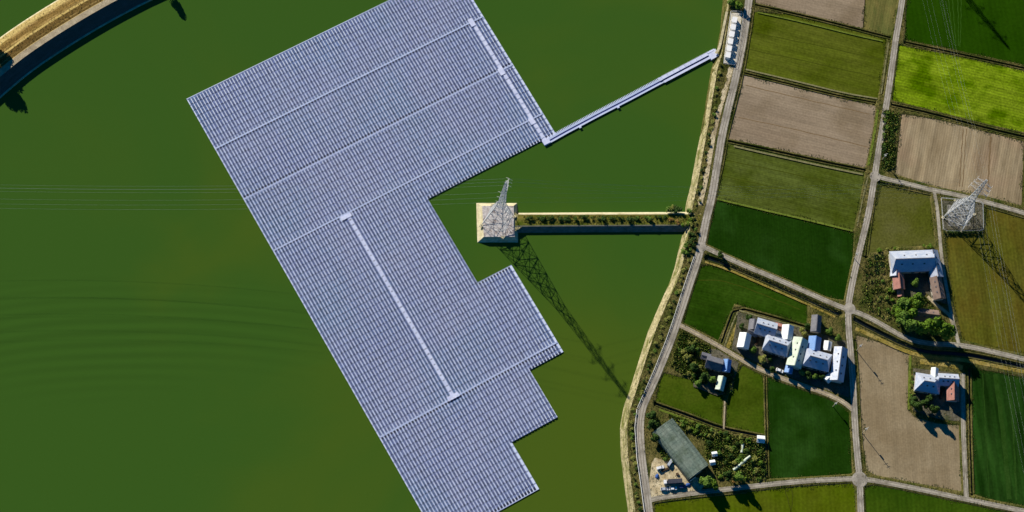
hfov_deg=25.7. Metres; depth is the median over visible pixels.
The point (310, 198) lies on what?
power cable
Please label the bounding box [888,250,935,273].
farmhouse
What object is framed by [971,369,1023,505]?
dark paddy
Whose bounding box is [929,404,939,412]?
tree
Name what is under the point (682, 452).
arched shed
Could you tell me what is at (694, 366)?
tree
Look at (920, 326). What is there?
tree
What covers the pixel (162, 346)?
reservoir water
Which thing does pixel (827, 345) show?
shed
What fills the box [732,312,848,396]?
yard
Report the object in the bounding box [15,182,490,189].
power cable
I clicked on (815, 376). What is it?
tree
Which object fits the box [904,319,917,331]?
tree
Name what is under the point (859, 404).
ditch bank
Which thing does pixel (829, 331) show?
tree
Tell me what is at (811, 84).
bund path
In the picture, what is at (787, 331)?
shed
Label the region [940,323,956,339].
tree
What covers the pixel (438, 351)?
floating solar farm
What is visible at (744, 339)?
shed
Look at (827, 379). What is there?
lean to
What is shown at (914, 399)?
tree
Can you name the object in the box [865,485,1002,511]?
green paddy
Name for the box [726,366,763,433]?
green paddy
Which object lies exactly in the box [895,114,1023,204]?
bare paddy
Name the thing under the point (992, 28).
dark paddy
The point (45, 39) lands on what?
dam road
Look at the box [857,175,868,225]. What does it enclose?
bund path
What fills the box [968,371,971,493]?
ditch water
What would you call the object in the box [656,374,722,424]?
green paddy
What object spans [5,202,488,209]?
power cable
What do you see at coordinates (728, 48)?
power cabinet
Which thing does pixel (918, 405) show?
tree
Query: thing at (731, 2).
tree
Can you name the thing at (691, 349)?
tree
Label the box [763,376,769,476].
ditch bank
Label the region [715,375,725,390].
greenhouse
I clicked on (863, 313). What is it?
tyre wear
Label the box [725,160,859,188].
wheel track
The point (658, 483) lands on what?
gravel forecourt
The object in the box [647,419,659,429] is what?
tree
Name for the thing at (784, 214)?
bund path
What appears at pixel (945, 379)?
farmhouse
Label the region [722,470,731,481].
tree
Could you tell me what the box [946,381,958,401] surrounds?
house wing
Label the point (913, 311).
tree
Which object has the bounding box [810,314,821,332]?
shed
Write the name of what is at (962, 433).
tyre wear
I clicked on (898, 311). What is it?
tree
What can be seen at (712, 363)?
cottage
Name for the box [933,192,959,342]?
dirt road
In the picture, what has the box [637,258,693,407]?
guard rail
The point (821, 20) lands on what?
ditch water
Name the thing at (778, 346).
farmhouse
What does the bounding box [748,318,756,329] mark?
shed
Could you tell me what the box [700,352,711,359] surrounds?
lean to
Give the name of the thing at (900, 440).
bare paddy
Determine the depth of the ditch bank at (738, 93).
1302.73 m
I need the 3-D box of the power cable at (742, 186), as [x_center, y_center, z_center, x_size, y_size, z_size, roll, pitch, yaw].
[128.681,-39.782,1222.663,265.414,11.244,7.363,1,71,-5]
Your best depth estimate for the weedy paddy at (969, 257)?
1277.68 m
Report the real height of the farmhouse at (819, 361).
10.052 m
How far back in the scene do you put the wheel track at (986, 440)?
1247.14 m
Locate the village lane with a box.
[680,324,850,410]
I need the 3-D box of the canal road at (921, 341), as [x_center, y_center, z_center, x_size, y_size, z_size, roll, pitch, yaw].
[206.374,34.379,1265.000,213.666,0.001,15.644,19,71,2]
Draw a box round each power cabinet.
[725,52,730,59]
[726,45,731,51]
[727,38,732,45]
[728,31,734,37]
[730,24,735,30]
[731,17,737,23]
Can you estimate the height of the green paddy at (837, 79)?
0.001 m
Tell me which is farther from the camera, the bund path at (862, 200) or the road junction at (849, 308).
the bund path at (862, 200)
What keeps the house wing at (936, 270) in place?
on the ground at (653, 449)
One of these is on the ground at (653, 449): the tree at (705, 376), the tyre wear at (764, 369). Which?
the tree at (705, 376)
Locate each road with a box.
[0,0,115,75]
[636,0,751,511]
[651,476,1023,511]
[706,245,1023,360]
[845,0,904,511]
[881,175,1023,214]
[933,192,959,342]
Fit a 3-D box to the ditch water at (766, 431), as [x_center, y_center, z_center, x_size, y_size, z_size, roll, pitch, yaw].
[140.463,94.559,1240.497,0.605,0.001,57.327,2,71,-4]
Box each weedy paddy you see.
[863,0,896,34]
[866,186,934,251]
[946,208,1023,353]
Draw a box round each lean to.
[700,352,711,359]
[747,328,757,336]
[776,322,781,330]
[784,365,792,373]
[824,371,831,383]
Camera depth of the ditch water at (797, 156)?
1294.27 m
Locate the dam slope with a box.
[0,0,146,95]
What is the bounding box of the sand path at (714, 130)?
[698,67,733,204]
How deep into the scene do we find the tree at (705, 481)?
1219.65 m
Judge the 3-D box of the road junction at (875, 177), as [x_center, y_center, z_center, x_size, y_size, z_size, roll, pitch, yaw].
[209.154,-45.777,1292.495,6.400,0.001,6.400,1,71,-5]
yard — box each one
[693,348,737,395]
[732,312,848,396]
[904,273,946,303]
[913,368,960,420]
[943,201,981,229]
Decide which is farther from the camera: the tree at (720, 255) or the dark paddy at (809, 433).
the tree at (720, 255)
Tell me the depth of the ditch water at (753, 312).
1261.21 m
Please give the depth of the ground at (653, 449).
1264.38 m
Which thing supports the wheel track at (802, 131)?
on the bare paddy at (826, 120)
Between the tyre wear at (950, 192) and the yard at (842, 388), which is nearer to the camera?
the yard at (842, 388)
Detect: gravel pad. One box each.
[724,13,741,64]
[947,205,970,225]
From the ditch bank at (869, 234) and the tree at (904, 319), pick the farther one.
the ditch bank at (869, 234)
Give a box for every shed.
[652,418,708,480]
[737,332,750,349]
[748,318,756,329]
[781,324,793,340]
[807,335,821,350]
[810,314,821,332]
[823,340,831,350]
[892,273,904,289]
[897,290,903,296]
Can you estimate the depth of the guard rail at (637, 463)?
1225.89 m
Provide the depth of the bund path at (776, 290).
1265.65 m
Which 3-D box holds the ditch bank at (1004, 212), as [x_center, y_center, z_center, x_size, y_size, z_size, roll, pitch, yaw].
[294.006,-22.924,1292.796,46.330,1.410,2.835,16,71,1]
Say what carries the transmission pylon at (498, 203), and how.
on the pylon island
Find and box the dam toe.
[0,0,151,97]
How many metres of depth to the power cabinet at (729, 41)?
1310.39 m
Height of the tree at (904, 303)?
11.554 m
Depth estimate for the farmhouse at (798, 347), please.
1247.58 m
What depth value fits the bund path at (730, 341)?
1253.92 m
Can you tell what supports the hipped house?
on the ground at (653, 449)
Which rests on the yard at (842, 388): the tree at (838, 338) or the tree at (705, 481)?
the tree at (838, 338)
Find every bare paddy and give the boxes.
[729,75,875,166]
[755,0,864,28]
[856,336,960,490]
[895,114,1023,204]
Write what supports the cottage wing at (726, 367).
on the ground at (653, 449)
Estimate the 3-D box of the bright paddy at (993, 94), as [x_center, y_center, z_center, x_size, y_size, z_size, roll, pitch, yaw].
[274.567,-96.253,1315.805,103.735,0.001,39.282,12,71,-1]
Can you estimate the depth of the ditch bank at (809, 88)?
1307.54 m
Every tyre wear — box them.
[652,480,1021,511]
[681,324,850,405]
[681,327,850,409]
[706,246,1023,357]
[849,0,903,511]
[880,175,1023,211]
[880,178,1022,213]
[961,373,964,495]
[964,373,967,496]
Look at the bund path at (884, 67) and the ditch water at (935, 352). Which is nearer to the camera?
the ditch water at (935, 352)
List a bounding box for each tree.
[646,410,656,418]
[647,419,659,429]
[650,433,659,441]
[683,354,690,362]
[687,344,694,352]
[690,363,698,371]
[694,379,701,386]
[698,476,712,486]
[699,372,709,381]
[709,376,715,382]
[709,479,718,490]
[718,251,723,257]
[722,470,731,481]
[727,0,735,5]
[733,471,743,481]
[735,1,742,8]
[749,346,756,353]
[758,354,766,363]
[799,369,804,375]
[804,323,810,329]
[804,371,811,379]
[812,373,817,378]
[817,373,824,379]
[825,327,832,334]
[835,334,841,340]
[895,306,901,317]
[896,297,910,309]
[896,310,911,325]
[901,307,917,318]
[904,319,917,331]
[909,292,924,308]
[909,396,917,406]
[911,278,918,286]
[913,320,925,334]
[913,401,923,411]
[921,398,929,408]
[923,318,935,333]
[926,394,932,400]
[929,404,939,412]
[930,317,946,335]
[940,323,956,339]
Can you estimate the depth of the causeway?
1270.91 m
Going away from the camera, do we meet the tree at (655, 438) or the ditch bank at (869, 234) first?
the tree at (655, 438)
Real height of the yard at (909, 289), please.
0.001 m
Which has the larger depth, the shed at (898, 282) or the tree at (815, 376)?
the shed at (898, 282)
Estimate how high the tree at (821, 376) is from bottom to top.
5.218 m
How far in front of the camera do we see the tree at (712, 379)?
1241.15 m
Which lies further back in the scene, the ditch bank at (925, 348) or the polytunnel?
the ditch bank at (925, 348)
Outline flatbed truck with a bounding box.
[663,478,682,484]
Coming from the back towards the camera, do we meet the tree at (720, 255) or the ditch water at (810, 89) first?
the ditch water at (810, 89)
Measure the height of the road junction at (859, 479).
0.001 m
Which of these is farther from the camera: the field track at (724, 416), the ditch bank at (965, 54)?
the ditch bank at (965, 54)
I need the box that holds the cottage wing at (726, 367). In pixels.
[722,359,731,372]
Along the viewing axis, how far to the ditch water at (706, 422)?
1238.62 m
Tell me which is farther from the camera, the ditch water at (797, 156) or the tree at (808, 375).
the ditch water at (797, 156)
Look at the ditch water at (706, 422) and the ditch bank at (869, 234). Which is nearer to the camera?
the ditch water at (706, 422)
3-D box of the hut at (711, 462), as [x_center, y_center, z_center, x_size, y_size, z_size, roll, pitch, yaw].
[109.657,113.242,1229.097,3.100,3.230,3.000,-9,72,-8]
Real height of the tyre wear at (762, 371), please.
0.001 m
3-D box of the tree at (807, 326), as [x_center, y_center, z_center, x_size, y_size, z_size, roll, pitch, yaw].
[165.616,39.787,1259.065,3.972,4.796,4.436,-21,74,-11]
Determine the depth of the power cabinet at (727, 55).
1306.67 m
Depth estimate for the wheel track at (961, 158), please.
1300.97 m
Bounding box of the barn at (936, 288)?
[929,276,945,300]
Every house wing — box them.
[890,268,900,277]
[928,249,943,279]
[930,367,938,376]
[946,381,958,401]
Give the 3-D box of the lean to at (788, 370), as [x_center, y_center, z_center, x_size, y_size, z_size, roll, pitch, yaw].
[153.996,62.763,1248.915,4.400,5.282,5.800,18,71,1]
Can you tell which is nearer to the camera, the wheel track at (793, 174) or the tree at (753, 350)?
the tree at (753, 350)
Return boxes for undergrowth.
[661,108,944,478]
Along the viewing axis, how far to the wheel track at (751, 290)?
1264.49 m
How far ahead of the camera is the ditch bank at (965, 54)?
1322.46 m
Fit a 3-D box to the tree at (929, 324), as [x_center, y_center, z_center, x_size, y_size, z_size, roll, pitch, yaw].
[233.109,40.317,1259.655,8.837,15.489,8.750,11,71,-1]
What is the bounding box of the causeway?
[514,212,700,232]
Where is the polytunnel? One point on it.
(737, 466)
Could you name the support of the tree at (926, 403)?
on the ground at (653, 449)
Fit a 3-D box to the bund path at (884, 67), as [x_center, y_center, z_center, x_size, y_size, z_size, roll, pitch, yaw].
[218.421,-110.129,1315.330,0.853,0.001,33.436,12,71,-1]
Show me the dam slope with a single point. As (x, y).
(15, 73)
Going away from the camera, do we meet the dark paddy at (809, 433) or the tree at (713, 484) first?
the tree at (713, 484)
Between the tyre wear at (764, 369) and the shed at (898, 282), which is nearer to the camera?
the tyre wear at (764, 369)
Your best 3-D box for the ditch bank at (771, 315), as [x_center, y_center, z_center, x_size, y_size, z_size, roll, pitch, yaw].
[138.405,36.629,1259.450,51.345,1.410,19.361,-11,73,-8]
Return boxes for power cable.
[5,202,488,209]
[10,185,500,192]
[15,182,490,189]
[28,193,480,199]
[41,197,499,204]
[500,181,970,197]
[513,185,980,197]
[522,180,969,186]
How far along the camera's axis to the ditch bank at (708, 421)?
1237.79 m
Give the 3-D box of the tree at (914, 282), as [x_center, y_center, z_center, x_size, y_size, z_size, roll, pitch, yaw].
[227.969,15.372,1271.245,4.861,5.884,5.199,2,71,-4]
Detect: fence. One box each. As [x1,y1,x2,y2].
[724,10,743,65]
[941,197,983,231]
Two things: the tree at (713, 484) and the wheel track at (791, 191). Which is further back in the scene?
the wheel track at (791, 191)
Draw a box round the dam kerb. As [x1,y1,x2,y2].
[0,0,57,37]
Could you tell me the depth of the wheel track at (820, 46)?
1317.09 m
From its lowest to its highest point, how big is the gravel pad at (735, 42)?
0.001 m
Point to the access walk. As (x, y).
(722, 33)
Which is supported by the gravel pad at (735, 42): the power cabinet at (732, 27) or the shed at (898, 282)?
the power cabinet at (732, 27)
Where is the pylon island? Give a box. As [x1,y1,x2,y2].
[476,203,517,241]
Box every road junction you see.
[696,242,705,251]
[844,303,854,313]
[852,472,867,486]
[870,171,880,181]
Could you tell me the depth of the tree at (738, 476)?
1221.84 m
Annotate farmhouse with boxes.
[754,318,777,338]
[762,334,791,358]
[786,336,808,369]
[802,348,831,372]
[830,346,847,383]
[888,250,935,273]
[938,373,959,386]
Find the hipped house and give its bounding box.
[914,372,939,394]
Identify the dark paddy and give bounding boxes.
[707,200,853,299]
[767,377,851,478]
[905,0,1023,64]
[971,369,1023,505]
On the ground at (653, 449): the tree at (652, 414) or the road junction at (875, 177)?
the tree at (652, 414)
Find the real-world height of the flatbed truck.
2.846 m
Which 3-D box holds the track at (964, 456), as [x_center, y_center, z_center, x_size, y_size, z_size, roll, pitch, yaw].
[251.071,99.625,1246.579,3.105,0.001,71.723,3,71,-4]
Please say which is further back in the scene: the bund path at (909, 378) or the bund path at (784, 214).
the bund path at (784, 214)
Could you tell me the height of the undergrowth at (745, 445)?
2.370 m
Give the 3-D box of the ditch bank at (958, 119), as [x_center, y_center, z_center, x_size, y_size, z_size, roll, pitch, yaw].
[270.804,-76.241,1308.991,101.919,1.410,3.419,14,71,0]
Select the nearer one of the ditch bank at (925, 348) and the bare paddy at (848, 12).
the ditch bank at (925, 348)
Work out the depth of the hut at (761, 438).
1233.84 m
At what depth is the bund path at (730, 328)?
1256.06 m
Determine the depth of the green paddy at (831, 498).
1226.57 m
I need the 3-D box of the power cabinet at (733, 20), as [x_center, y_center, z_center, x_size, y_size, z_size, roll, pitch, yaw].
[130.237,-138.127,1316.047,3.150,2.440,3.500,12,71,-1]
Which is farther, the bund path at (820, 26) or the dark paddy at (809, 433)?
the bund path at (820, 26)
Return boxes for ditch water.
[656,404,756,435]
[708,256,838,314]
[721,309,804,341]
[728,141,863,170]
[744,73,872,102]
[755,5,888,37]
[765,387,767,477]
[854,319,1023,367]
[892,105,1022,136]
[908,43,1023,68]
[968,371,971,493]
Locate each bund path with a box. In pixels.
[659,409,713,429]
[705,261,834,317]
[717,198,852,231]
[724,311,737,345]
[726,325,735,347]
[734,145,862,174]
[739,310,802,327]
[746,69,876,98]
[757,12,882,41]
[855,327,1023,373]
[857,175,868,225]
[867,110,878,164]
[881,43,888,93]
[908,356,911,409]
[920,359,962,369]
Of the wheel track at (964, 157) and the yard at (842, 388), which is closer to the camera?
the yard at (842, 388)
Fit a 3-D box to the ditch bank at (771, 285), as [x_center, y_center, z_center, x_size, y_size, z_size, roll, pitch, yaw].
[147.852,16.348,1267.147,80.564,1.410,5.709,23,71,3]
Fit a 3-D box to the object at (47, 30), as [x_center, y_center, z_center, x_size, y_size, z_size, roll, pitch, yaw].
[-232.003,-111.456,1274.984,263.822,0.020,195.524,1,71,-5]
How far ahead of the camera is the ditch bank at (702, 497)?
1223.65 m
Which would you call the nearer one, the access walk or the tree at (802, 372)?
the tree at (802, 372)
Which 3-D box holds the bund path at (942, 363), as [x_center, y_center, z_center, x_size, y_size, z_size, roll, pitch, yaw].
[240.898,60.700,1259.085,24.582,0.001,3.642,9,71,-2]
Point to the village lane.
(763, 370)
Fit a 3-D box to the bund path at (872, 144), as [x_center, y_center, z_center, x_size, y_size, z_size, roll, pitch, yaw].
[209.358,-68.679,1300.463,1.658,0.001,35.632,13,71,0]
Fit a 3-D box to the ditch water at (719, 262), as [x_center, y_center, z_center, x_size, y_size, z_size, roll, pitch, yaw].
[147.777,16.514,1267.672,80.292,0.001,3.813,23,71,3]
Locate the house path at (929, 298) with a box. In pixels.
[927,295,956,341]
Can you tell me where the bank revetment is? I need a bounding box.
[620,0,728,511]
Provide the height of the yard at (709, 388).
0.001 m
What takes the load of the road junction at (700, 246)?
on the embankment road at (641, 430)
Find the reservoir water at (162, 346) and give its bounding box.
[0,0,722,511]
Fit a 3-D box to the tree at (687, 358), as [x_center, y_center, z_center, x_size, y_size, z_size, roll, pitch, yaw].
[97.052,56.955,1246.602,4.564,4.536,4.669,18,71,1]
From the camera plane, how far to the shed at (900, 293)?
1267.84 m
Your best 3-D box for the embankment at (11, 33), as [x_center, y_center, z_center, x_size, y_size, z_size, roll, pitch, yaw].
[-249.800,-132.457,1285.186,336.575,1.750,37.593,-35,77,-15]
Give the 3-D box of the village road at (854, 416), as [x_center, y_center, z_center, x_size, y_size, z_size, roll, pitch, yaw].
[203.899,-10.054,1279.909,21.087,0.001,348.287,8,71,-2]
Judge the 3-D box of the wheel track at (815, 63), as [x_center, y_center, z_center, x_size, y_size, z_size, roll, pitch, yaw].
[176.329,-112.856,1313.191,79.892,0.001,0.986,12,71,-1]
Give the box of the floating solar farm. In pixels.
[187,0,562,511]
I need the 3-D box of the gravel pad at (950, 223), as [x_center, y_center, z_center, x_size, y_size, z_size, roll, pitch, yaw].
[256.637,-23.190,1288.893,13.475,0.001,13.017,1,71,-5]
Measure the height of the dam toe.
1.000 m
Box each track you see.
[697,280,799,309]
[722,176,855,206]
[723,401,725,428]
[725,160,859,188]
[738,117,866,146]
[746,85,867,113]
[749,49,879,77]
[751,32,882,59]
[957,0,958,45]
[959,129,963,186]
[960,373,968,496]
[962,129,966,186]
[982,373,989,495]
[987,137,991,189]
[993,374,1011,498]
[1008,379,1016,499]
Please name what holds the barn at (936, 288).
on the ground at (653, 449)
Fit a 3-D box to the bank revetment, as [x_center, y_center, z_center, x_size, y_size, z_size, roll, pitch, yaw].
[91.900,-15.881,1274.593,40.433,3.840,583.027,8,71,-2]
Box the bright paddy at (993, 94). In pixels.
[893,46,1023,131]
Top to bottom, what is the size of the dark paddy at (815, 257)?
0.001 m
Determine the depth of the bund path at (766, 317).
1259.66 m
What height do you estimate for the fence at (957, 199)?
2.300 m
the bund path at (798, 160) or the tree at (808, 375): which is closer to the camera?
the tree at (808, 375)
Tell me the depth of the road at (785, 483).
1232.13 m
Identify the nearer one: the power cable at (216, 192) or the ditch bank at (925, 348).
the power cable at (216, 192)
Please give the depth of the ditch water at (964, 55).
1323.49 m
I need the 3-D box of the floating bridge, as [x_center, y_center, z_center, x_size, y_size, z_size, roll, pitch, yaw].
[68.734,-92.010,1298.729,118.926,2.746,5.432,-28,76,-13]
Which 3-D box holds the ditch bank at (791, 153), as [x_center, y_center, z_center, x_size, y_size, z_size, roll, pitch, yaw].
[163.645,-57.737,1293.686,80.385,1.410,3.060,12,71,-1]
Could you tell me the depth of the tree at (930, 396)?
1247.60 m
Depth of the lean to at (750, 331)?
1252.19 m
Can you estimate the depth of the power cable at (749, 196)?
1245.04 m
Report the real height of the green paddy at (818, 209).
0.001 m
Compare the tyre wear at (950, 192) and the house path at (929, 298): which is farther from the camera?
the tyre wear at (950, 192)
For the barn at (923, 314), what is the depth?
1262.53 m
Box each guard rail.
[635,411,644,511]
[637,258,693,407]
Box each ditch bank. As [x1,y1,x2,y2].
[655,402,763,437]
[655,492,746,502]
[707,254,840,316]
[717,0,754,191]
[719,307,805,344]
[728,139,863,171]
[742,71,874,103]
[753,3,889,38]
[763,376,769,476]
[853,316,1023,369]
[853,341,864,469]
[864,187,877,255]
[880,181,930,195]
[882,42,889,91]
[891,103,1023,138]
[905,40,1023,69]
[967,370,974,493]
[984,206,1023,218]
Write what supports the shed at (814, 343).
on the yard at (842, 388)
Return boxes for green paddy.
[655,484,854,511]
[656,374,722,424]
[684,265,806,339]
[717,143,864,229]
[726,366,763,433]
[743,12,885,100]
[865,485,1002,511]
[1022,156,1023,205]
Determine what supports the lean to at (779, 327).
on the yard at (842, 388)
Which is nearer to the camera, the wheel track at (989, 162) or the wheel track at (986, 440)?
the wheel track at (986, 440)
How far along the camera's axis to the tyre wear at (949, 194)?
1292.45 m
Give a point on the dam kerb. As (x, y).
(27, 19)
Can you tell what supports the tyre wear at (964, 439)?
on the track at (964, 456)
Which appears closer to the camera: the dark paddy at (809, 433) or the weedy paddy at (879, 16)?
the dark paddy at (809, 433)
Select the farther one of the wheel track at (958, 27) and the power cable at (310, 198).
the wheel track at (958, 27)
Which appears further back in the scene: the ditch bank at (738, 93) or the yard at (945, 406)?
the ditch bank at (738, 93)
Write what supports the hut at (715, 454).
on the ground at (653, 449)
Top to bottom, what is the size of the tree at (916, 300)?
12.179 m
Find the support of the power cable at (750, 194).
attached to the transmission pylon at (498, 203)
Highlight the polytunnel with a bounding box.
[733,460,746,470]
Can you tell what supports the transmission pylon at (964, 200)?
on the yard at (974, 222)
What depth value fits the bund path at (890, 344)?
1260.87 m
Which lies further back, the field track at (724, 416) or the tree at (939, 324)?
the tree at (939, 324)
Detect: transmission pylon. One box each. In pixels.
[479,179,515,238]
[941,178,992,231]
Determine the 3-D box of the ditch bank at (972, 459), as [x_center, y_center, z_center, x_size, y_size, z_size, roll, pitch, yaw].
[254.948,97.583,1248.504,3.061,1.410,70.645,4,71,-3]
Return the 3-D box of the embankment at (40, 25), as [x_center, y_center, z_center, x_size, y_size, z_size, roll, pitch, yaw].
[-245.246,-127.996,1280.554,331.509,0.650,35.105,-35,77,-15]
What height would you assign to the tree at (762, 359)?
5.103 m
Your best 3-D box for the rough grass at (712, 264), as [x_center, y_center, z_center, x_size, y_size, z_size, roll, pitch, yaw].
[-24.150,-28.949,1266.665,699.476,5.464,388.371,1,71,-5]
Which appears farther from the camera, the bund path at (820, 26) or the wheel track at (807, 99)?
the bund path at (820, 26)
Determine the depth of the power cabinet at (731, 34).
1311.94 m
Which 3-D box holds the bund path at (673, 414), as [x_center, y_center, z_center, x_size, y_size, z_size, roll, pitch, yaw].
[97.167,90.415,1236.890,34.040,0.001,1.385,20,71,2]
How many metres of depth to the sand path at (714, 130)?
1292.93 m
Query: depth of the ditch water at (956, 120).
1309.55 m
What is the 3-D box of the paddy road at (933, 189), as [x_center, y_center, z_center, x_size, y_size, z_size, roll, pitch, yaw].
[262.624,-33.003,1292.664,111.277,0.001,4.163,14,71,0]
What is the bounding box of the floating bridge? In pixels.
[545,49,718,145]
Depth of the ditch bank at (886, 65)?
1316.14 m
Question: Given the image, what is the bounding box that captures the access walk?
[715,12,727,53]
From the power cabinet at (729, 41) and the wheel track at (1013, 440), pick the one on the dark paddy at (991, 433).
the wheel track at (1013, 440)
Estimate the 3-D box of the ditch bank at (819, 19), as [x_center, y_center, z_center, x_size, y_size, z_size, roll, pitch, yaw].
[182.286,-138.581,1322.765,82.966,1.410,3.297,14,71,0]
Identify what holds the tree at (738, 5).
on the ground at (653, 449)
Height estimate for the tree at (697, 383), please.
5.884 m
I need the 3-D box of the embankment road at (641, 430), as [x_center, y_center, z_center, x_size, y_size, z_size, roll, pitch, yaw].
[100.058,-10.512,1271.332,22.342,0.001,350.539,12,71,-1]
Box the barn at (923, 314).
[913,308,939,320]
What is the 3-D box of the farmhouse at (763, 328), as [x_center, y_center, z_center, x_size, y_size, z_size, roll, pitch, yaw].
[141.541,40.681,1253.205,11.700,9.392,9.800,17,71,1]
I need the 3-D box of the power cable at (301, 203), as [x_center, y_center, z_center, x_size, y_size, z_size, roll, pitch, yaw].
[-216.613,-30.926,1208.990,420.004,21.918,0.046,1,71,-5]
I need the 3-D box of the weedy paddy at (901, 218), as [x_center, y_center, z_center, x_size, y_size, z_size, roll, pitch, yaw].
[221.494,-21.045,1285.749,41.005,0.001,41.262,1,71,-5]
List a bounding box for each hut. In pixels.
[709,459,715,465]
[711,451,717,456]
[757,435,764,442]
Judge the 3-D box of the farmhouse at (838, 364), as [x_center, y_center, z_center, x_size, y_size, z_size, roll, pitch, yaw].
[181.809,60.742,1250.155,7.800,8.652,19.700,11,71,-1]
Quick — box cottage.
[705,355,723,371]
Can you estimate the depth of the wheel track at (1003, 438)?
1248.73 m
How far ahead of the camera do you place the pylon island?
1264.91 m
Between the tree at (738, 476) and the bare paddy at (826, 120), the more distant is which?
the bare paddy at (826, 120)
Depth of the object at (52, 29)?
1277.94 m
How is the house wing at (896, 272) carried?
on the ground at (653, 449)
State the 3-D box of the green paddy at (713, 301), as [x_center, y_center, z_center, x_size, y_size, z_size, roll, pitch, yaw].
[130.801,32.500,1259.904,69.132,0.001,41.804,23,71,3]
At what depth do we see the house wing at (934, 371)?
1252.16 m
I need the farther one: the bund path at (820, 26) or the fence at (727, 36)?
the bund path at (820, 26)
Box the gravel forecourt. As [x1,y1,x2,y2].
[649,458,703,496]
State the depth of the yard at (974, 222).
1288.68 m
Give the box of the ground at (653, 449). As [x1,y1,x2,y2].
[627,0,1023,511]

